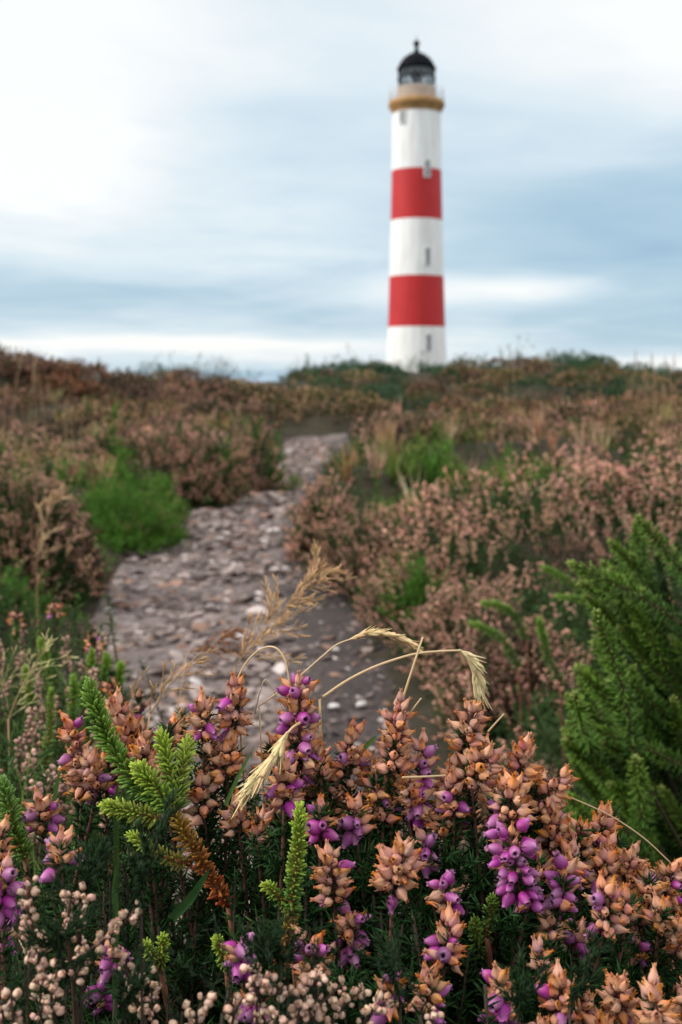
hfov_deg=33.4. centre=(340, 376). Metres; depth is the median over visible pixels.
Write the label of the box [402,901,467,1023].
bell heather
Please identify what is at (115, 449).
heather bush
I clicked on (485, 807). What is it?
bell heather
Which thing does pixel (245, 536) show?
path gravel
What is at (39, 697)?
ling sprig
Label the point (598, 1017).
bell heather
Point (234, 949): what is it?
bell heather
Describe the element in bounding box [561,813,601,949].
bell heather
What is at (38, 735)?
ling sprig
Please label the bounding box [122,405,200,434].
heather bush
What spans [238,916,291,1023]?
ling shoot
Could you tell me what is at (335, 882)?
bell heather
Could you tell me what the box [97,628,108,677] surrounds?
ling sprig
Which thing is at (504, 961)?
bell heather
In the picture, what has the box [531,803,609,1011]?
bell heather
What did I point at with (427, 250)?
window
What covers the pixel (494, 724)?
straw stem
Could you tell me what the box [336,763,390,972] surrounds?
bell heather
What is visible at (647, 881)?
bell heather
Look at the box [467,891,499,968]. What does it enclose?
crowberry shoot
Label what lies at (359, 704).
stone
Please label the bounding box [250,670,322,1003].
bell heather
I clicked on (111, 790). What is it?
bell heather
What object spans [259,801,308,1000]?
crowberry shoot
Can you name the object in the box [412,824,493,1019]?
bell heather
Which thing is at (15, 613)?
bell heather
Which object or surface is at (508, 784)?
bell heather
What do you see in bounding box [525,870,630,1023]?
bell heather
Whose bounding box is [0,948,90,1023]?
ling sprig
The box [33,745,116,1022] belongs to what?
bell heather
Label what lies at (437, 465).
green bush
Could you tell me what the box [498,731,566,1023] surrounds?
bell heather
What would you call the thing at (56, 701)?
ling sprig
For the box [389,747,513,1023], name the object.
bell heather
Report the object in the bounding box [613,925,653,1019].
bell heather
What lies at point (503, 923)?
bell heather
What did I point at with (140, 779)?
crowberry sprig
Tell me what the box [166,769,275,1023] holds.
bell heather
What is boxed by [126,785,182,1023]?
ling shoot
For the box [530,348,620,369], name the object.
gorse bush
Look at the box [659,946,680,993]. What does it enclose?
bell heather
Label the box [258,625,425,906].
straw stem
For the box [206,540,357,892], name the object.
feathery grass
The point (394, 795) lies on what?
bell heather
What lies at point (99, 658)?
ling sprig
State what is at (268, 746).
bell heather
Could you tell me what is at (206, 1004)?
ling sprig
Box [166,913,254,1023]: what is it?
ling sprig
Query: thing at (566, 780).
bell heather
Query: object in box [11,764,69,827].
ling sprig
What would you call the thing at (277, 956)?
ling shoot
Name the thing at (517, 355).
gorse bush
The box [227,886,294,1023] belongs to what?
ling sprig
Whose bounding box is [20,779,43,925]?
ling sprig
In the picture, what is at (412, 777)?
straw stem
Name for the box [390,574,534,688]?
heather bush
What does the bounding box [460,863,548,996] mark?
bell heather
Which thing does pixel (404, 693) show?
straw stem
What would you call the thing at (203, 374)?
gorse bush
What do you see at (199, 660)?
feathery grass
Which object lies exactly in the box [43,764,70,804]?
ling sprig
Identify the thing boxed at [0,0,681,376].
sky
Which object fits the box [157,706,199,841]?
feathery grass
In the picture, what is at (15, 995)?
ling sprig
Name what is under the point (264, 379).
sea
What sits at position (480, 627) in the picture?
green shoot
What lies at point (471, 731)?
bell heather
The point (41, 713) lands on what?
ling sprig
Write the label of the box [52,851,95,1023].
ling sprig
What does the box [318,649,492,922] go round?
straw stem
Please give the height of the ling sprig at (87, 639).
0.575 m
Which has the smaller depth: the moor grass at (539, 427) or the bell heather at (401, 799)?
the bell heather at (401, 799)
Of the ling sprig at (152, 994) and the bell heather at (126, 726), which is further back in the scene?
the bell heather at (126, 726)
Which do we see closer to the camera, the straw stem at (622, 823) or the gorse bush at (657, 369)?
the straw stem at (622, 823)
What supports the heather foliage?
on the ground at (318, 426)
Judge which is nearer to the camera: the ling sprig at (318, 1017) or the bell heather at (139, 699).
the ling sprig at (318, 1017)
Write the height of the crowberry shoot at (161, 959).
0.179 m
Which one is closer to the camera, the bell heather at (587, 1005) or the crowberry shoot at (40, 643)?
the bell heather at (587, 1005)
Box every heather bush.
[0,350,92,381]
[0,418,119,612]
[37,359,107,399]
[38,506,117,606]
[69,401,162,486]
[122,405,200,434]
[133,407,256,508]
[280,468,357,564]
[295,492,424,596]
[348,536,474,627]
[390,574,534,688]
[418,596,593,739]
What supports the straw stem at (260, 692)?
on the ground at (318, 426)
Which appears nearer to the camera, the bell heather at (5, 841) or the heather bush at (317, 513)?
the bell heather at (5, 841)
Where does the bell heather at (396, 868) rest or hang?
on the ground at (318, 426)
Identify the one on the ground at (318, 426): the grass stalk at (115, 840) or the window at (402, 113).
the grass stalk at (115, 840)
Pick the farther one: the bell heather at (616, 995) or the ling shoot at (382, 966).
the bell heather at (616, 995)
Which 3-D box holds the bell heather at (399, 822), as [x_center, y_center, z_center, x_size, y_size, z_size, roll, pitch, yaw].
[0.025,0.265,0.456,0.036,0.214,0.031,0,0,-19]
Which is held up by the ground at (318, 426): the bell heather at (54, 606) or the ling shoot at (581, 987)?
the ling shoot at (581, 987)
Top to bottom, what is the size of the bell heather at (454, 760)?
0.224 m
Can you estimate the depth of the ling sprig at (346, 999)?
0.34 m
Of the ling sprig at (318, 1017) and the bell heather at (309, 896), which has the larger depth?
the bell heather at (309, 896)
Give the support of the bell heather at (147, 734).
on the ground at (318, 426)
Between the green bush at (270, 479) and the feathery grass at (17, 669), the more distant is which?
the green bush at (270, 479)
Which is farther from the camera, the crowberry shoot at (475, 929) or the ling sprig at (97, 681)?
the ling sprig at (97, 681)
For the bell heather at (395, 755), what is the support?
on the ground at (318, 426)
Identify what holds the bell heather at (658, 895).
on the ground at (318, 426)
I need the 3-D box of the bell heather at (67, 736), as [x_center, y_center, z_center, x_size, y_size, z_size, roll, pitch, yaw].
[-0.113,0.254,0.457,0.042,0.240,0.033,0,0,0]
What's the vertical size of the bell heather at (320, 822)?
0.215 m
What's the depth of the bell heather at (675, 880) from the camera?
0.45 m
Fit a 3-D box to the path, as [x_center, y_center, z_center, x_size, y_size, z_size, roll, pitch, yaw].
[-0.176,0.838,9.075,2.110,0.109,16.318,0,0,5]
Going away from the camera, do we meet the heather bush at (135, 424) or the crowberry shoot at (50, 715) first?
the crowberry shoot at (50, 715)
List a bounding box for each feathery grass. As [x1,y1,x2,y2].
[0,628,78,769]
[0,646,56,691]
[35,482,73,668]
[111,666,149,864]
[127,648,218,876]
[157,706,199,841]
[176,624,251,715]
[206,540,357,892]
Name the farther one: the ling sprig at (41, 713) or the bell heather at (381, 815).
the ling sprig at (41, 713)
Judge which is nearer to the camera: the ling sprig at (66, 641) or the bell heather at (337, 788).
the bell heather at (337, 788)
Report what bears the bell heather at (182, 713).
on the ground at (318, 426)
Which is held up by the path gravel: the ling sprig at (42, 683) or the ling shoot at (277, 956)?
the ling sprig at (42, 683)
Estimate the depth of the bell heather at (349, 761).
0.45 m
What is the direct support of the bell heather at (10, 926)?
on the ground at (318, 426)
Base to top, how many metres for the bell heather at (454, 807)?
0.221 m
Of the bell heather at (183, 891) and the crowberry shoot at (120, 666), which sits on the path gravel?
the crowberry shoot at (120, 666)
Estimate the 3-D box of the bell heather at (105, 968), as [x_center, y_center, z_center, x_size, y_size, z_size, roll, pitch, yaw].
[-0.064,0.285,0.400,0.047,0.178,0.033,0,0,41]
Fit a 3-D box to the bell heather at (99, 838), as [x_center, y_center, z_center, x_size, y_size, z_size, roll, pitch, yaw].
[-0.102,0.265,0.483,0.053,0.221,0.041,0,0,0]
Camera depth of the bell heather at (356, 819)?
0.44 m
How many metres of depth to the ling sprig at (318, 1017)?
0.34 m
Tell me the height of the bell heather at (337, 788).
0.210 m
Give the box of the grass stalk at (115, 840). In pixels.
[113,782,118,1018]
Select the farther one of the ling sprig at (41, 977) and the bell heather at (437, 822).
the bell heather at (437, 822)
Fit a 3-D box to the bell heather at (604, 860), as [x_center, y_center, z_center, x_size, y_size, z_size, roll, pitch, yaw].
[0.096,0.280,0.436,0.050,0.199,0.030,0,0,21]
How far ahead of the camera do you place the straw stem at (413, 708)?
0.45 m
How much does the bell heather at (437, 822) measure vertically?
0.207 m
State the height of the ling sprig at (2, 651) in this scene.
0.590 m
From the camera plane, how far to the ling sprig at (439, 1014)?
0.34 m
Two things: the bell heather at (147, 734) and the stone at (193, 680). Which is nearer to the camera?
the bell heather at (147, 734)
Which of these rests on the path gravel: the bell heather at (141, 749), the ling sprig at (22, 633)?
the ling sprig at (22, 633)
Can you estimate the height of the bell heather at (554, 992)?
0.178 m
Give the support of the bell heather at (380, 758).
on the ground at (318, 426)
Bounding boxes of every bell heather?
[0,813,36,1023]
[0,850,45,1023]
[0,910,23,999]
[5,605,26,713]
[13,786,110,1022]
[19,710,92,1005]
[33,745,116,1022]
[35,747,145,990]
[38,825,107,1023]
[46,595,65,718]
[74,752,131,967]
[83,624,104,678]
[83,972,120,1021]
[95,932,137,1023]
[101,665,118,697]
[102,711,163,965]
[104,686,197,1023]
[111,713,203,934]
[125,685,150,855]
[125,706,193,932]
[125,732,213,1023]
[144,732,228,1018]
[150,760,240,1021]
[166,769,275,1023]
[175,671,282,990]
[176,685,262,1022]
[207,726,245,1023]
[216,787,291,1006]
[217,798,293,1003]
[220,932,255,1023]
[238,981,276,1023]
[239,752,325,1014]
[242,735,356,935]
[242,803,317,1013]
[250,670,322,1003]
[251,730,330,950]
[265,743,345,915]
[285,786,409,956]
[289,761,344,981]
[290,740,350,996]
[290,924,346,1023]
[301,782,345,915]
[302,792,345,997]
[309,743,385,916]
[310,839,410,1023]
[313,752,344,988]
[316,755,387,1003]
[325,790,405,999]
[326,831,428,1022]
[326,909,372,1023]
[329,717,373,980]
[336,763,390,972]
[348,785,411,998]
[352,772,409,974]
[361,812,402,987]
[362,821,412,995]
[363,759,439,972]
[370,687,417,1001]
[370,970,406,1023]
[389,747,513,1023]
[392,771,438,953]
[393,727,464,1023]
[393,786,461,1018]
[397,869,468,1023]
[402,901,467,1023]
[405,959,452,1023]
[406,768,501,999]
[411,751,478,997]
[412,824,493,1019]
[417,819,507,1018]
[424,795,482,1023]
[426,806,442,916]
[443,697,491,969]
[443,789,545,1022]
[448,732,540,1003]
[459,787,503,1023]
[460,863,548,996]
[461,796,498,1022]
[461,816,575,1023]
[476,768,537,1022]
[477,960,520,1023]
[486,767,555,983]
[495,833,528,962]
[496,933,603,1023]
[497,791,575,1011]
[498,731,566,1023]
[505,838,590,1011]
[519,764,630,954]
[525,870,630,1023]
[526,827,549,959]
[527,799,622,1008]
[527,1007,550,1023]
[529,894,569,1020]
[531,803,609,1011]
[531,916,595,1022]
[534,958,581,1023]
[541,850,581,964]
[551,835,622,1001]
[555,910,569,954]
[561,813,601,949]
[562,829,625,998]
[573,983,602,1023]
[575,887,666,996]
[577,1008,619,1023]
[582,842,656,1001]
[582,869,593,923]
[589,882,642,1011]
[594,969,642,1023]
[607,863,669,1016]
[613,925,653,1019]
[615,840,651,973]
[621,890,681,1007]
[629,888,662,1008]
[631,962,681,1023]
[634,894,662,997]
[649,857,681,980]
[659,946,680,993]
[660,912,681,1005]
[661,892,680,999]
[671,976,681,1019]
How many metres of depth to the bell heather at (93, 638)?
1.05 m
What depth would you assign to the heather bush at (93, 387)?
14.70 m
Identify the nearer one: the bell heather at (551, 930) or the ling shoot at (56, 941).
the ling shoot at (56, 941)
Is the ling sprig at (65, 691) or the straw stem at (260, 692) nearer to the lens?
the straw stem at (260, 692)
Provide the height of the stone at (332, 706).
0.016 m
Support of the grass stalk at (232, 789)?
on the bell heather at (237, 823)
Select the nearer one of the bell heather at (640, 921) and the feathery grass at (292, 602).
the bell heather at (640, 921)
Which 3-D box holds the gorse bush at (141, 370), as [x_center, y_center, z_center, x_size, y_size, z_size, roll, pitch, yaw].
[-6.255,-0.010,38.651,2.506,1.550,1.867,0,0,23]
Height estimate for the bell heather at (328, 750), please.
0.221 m
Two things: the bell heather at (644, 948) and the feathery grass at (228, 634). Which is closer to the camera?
the bell heather at (644, 948)
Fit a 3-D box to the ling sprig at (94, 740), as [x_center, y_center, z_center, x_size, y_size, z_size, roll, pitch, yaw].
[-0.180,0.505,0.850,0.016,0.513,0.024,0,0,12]
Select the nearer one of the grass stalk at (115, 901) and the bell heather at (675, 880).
the grass stalk at (115, 901)
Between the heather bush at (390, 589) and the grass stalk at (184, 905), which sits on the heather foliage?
the grass stalk at (184, 905)
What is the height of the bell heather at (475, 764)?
0.231 m
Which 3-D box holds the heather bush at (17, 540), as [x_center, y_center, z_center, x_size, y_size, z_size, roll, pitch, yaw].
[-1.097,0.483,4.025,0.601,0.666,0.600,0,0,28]
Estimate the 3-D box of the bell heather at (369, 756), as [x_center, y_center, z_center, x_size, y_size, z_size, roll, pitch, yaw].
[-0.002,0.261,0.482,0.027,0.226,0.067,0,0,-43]
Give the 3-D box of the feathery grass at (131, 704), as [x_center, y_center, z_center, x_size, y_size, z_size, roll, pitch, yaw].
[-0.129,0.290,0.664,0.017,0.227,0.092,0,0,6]
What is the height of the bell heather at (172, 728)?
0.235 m
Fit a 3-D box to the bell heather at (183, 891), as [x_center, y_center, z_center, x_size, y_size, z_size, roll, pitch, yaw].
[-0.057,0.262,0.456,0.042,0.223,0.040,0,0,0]
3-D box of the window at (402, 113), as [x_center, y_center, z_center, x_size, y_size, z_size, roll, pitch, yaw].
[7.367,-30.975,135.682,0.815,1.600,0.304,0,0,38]
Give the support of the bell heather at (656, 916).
on the ground at (318, 426)
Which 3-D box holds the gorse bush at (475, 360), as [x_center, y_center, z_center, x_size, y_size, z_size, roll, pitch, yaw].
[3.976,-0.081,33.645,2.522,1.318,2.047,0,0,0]
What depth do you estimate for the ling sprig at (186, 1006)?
0.33 m
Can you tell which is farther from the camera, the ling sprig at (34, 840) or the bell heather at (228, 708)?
the ling sprig at (34, 840)
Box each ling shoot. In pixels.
[18,901,111,1023]
[71,833,120,1023]
[110,941,155,1023]
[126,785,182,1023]
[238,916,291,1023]
[265,913,311,1014]
[352,929,409,1023]
[492,942,554,1023]
[563,926,616,1023]
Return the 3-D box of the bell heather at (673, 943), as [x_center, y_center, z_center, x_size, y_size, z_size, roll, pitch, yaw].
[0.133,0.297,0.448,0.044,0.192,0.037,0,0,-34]
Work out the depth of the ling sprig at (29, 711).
0.93 m
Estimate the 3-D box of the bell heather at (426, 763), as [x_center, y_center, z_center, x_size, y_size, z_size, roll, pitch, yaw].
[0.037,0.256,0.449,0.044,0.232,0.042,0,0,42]
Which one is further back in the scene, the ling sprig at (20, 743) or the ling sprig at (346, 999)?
the ling sprig at (20, 743)
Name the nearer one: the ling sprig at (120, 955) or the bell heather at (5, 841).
the ling sprig at (120, 955)
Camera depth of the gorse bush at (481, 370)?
24.24 m
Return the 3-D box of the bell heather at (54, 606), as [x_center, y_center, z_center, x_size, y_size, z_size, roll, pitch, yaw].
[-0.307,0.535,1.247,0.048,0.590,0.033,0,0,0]
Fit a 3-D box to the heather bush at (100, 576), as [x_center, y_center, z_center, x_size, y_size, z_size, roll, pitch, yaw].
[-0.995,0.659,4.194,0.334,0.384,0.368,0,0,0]
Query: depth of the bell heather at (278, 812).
0.45 m
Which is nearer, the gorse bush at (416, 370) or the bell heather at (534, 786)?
the bell heather at (534, 786)
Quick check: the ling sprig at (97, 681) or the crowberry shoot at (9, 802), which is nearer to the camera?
the crowberry shoot at (9, 802)
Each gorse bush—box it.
[130,355,174,384]
[143,350,274,386]
[274,354,326,383]
[320,343,366,372]
[385,351,446,371]
[432,366,499,375]
[453,352,506,368]
[492,333,540,368]
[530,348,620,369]
[582,362,643,375]
[593,381,672,395]
[623,362,681,382]
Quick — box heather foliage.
[6,787,664,1023]
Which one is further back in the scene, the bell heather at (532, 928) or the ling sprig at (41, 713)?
the ling sprig at (41, 713)
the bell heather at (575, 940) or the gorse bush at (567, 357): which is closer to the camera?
the bell heather at (575, 940)
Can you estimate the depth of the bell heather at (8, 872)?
0.37 m
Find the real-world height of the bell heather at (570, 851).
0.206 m
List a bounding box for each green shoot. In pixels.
[468,619,522,735]
[480,599,530,763]
[535,615,566,831]
[540,564,602,798]
[554,592,626,831]
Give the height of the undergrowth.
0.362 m
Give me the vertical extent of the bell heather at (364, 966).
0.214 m
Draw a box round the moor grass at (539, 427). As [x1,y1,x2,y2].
[0,348,681,516]
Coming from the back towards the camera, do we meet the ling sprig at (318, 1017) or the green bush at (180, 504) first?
the green bush at (180, 504)
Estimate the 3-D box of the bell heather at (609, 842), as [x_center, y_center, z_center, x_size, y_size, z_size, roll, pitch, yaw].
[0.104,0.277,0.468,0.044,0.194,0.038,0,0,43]
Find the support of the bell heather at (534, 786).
on the ground at (318, 426)
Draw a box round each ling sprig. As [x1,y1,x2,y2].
[0,639,5,740]
[0,680,25,855]
[0,720,47,764]
[0,859,65,1023]
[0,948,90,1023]
[0,958,83,1023]
[1,904,119,1023]
[8,621,30,664]
[9,733,34,785]
[9,882,120,1023]
[10,707,46,751]
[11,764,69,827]
[15,640,31,693]
[15,681,46,721]
[20,740,57,859]
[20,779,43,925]
[21,662,47,717]
[22,715,56,762]
[33,667,61,757]
[38,707,47,747]
[39,735,58,765]
[41,678,84,711]
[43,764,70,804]
[44,693,60,739]
[48,867,95,1020]
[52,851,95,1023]
[60,627,73,672]
[65,787,81,880]
[68,644,101,671]
[68,846,146,1023]
[78,656,87,682]
[82,617,103,662]
[85,663,112,745]
[85,719,101,760]
[90,665,103,725]
[94,915,213,1023]
[96,788,133,887]
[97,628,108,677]
[108,887,150,1023]
[115,942,255,1023]
[141,944,223,1023]
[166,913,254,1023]
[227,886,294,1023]
[249,949,347,1023]
[255,910,323,1023]
[265,924,327,1023]
[274,920,346,1023]
[305,928,404,1023]
[353,939,435,1023]
[391,954,444,1023]
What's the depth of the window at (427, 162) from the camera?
135.09 m
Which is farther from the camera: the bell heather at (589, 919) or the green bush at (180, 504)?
the green bush at (180, 504)
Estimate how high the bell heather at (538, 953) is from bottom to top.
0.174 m
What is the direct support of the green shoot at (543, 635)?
on the ground at (318, 426)
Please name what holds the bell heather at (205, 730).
on the ground at (318, 426)
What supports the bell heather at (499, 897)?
on the ground at (318, 426)
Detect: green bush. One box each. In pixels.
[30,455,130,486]
[69,458,193,553]
[138,471,192,529]
[215,400,306,492]
[388,423,484,492]
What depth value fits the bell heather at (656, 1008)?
0.38 m
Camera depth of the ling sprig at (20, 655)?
1.06 m
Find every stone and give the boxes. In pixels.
[189,678,201,684]
[266,528,279,532]
[328,703,339,709]
[356,701,366,707]
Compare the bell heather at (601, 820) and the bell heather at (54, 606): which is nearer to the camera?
the bell heather at (601, 820)
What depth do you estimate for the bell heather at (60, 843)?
0.41 m
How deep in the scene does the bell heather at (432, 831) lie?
0.47 m
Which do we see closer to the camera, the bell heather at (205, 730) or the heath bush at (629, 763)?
the bell heather at (205, 730)
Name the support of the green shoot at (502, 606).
on the ground at (318, 426)
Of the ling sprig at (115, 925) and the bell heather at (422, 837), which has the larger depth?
the bell heather at (422, 837)
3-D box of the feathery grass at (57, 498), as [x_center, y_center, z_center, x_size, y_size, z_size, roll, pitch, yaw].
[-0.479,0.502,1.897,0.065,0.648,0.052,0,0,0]
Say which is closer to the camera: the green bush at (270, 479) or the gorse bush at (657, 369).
the green bush at (270, 479)
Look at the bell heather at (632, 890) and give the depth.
0.44 m
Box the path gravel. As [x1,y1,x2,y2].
[22,437,417,941]
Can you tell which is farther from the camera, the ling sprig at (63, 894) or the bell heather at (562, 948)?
the bell heather at (562, 948)
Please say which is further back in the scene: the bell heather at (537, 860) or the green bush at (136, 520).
the green bush at (136, 520)
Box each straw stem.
[237,646,289,865]
[254,679,283,713]
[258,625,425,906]
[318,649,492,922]
[399,637,423,933]
[402,775,446,778]
[409,698,421,713]
[488,713,503,731]
[554,791,681,872]
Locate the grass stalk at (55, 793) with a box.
[49,766,61,961]
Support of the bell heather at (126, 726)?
on the ground at (318, 426)
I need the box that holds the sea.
[99,377,300,381]
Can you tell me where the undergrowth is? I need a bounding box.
[0,594,194,992]
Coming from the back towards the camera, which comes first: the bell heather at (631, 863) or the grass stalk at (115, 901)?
the bell heather at (631, 863)
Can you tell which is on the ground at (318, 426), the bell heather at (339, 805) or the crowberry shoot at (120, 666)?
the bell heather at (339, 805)
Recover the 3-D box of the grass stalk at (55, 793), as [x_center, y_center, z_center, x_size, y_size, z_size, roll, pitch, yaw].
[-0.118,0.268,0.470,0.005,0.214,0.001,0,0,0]
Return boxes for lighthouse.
[386,36,446,372]
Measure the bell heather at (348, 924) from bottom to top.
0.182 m
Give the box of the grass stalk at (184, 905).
[168,869,208,921]
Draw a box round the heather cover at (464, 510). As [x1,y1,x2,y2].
[0,342,681,967]
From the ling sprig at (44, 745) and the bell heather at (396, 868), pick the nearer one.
the bell heather at (396, 868)
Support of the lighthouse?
on the ground at (318, 426)
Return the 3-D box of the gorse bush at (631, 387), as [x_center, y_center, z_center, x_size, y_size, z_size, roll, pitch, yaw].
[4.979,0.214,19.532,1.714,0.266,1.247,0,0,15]
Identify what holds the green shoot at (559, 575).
on the ground at (318, 426)
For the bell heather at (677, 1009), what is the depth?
0.38 m
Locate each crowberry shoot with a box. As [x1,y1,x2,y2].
[0,773,44,1022]
[20,664,36,737]
[36,636,54,706]
[41,687,56,794]
[63,672,80,839]
[80,647,98,933]
[98,651,112,704]
[114,660,126,691]
[143,931,171,1015]
[210,934,233,1015]
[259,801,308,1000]
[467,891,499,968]
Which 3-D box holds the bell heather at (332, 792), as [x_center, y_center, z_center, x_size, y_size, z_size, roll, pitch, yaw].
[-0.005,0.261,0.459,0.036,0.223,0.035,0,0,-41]
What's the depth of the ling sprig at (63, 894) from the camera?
0.34 m
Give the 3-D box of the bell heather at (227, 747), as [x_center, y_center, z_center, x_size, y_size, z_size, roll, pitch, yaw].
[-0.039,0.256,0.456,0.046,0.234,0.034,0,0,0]
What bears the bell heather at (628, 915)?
on the ground at (318, 426)
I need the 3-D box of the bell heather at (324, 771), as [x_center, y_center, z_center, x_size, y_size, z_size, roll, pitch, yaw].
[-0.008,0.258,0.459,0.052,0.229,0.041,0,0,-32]
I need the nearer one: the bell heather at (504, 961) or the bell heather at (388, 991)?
the bell heather at (388, 991)
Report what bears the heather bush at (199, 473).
on the ground at (318, 426)
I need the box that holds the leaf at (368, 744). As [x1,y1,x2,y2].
[363,736,376,748]
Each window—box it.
[399,109,405,123]
[424,159,430,176]
[424,247,430,264]
[425,333,431,350]
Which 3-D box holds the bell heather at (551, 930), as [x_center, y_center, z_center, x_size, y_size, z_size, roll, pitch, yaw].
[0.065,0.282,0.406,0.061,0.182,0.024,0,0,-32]
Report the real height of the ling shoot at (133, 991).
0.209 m
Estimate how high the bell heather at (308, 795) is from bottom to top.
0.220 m
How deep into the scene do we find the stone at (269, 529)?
5.96 m
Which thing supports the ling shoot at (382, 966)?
on the ground at (318, 426)
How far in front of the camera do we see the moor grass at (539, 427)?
7.59 m
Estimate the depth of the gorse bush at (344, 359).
34.91 m
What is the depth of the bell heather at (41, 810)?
0.44 m
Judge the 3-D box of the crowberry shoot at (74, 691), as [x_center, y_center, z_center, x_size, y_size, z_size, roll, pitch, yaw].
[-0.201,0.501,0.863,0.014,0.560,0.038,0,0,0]
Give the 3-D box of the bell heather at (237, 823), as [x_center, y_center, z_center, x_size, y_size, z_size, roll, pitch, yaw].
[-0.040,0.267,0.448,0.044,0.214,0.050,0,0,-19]
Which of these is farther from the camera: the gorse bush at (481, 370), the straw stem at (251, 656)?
the gorse bush at (481, 370)
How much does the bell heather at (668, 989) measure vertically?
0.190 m
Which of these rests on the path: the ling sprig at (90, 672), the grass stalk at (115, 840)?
the ling sprig at (90, 672)
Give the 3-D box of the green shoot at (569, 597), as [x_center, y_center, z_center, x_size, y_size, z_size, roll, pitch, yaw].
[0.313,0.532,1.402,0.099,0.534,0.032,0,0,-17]
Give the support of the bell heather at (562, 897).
on the ground at (318, 426)
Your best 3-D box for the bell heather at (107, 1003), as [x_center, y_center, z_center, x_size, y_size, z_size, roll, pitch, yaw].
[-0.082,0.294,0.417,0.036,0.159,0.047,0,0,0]
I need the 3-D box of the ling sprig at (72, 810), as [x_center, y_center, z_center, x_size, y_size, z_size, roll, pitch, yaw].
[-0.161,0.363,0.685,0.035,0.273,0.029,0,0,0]
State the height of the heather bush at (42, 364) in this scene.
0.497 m
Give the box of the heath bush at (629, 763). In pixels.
[560,501,681,985]
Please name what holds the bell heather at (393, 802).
on the ground at (318, 426)
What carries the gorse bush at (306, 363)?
on the ground at (318, 426)
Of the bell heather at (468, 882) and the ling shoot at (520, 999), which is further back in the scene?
the bell heather at (468, 882)
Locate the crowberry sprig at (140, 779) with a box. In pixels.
[80,676,240,988]
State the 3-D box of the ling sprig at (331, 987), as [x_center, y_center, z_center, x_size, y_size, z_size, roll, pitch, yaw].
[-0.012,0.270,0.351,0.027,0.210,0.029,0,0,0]
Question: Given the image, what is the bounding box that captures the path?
[22,432,472,984]
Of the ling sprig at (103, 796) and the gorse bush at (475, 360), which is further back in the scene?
the gorse bush at (475, 360)
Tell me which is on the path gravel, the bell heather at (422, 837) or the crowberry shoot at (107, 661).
the crowberry shoot at (107, 661)
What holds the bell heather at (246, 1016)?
on the ground at (318, 426)
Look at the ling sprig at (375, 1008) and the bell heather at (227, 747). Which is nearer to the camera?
the ling sprig at (375, 1008)
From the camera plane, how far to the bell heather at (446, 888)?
0.41 m
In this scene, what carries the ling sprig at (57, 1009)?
on the ground at (318, 426)
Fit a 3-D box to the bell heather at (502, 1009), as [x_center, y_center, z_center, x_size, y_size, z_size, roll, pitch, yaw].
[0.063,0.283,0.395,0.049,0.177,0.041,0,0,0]
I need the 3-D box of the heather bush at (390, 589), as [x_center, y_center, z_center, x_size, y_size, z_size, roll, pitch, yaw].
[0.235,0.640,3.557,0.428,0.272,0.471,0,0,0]
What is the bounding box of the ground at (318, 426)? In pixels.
[0,366,681,968]
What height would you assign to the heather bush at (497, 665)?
0.317 m
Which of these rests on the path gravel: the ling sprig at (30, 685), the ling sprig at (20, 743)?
the ling sprig at (30, 685)
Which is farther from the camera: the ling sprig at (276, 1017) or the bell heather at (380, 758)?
the bell heather at (380, 758)
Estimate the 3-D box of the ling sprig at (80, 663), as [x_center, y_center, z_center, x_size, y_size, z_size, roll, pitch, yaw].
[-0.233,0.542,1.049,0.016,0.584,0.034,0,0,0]
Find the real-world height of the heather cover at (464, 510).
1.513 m
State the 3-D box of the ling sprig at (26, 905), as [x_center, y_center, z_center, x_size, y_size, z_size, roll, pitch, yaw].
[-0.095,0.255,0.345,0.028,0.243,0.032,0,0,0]
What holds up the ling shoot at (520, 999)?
on the ground at (318, 426)
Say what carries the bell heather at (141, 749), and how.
on the ground at (318, 426)
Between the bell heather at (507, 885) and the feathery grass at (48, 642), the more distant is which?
the feathery grass at (48, 642)
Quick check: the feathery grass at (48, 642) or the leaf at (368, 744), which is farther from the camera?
the feathery grass at (48, 642)
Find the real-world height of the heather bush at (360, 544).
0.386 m
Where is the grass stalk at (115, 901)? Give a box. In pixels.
[112,867,117,1019]
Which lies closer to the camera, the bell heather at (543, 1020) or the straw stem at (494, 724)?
the bell heather at (543, 1020)
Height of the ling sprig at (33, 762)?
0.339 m
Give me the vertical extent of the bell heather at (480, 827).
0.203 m
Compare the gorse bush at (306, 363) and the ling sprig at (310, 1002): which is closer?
the ling sprig at (310, 1002)
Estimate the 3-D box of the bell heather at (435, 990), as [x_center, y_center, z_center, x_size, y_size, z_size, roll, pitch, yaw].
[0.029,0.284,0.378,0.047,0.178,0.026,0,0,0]
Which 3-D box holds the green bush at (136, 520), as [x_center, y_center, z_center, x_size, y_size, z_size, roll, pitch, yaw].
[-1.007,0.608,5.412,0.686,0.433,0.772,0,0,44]
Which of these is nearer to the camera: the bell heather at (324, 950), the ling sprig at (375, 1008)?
the ling sprig at (375, 1008)
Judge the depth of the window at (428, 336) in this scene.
134.57 m
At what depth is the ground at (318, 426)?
5.85 m
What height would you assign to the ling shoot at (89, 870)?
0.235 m
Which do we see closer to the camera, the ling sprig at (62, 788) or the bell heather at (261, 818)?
the bell heather at (261, 818)
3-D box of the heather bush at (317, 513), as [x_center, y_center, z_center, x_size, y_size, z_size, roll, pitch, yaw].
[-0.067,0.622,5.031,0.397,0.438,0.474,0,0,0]
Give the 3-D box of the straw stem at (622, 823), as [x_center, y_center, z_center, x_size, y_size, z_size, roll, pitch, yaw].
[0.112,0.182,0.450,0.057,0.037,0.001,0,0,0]
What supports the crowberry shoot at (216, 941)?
on the ground at (318, 426)
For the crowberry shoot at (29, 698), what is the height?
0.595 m
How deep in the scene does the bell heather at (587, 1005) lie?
0.38 m
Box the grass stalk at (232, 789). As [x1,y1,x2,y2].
[224,749,252,805]

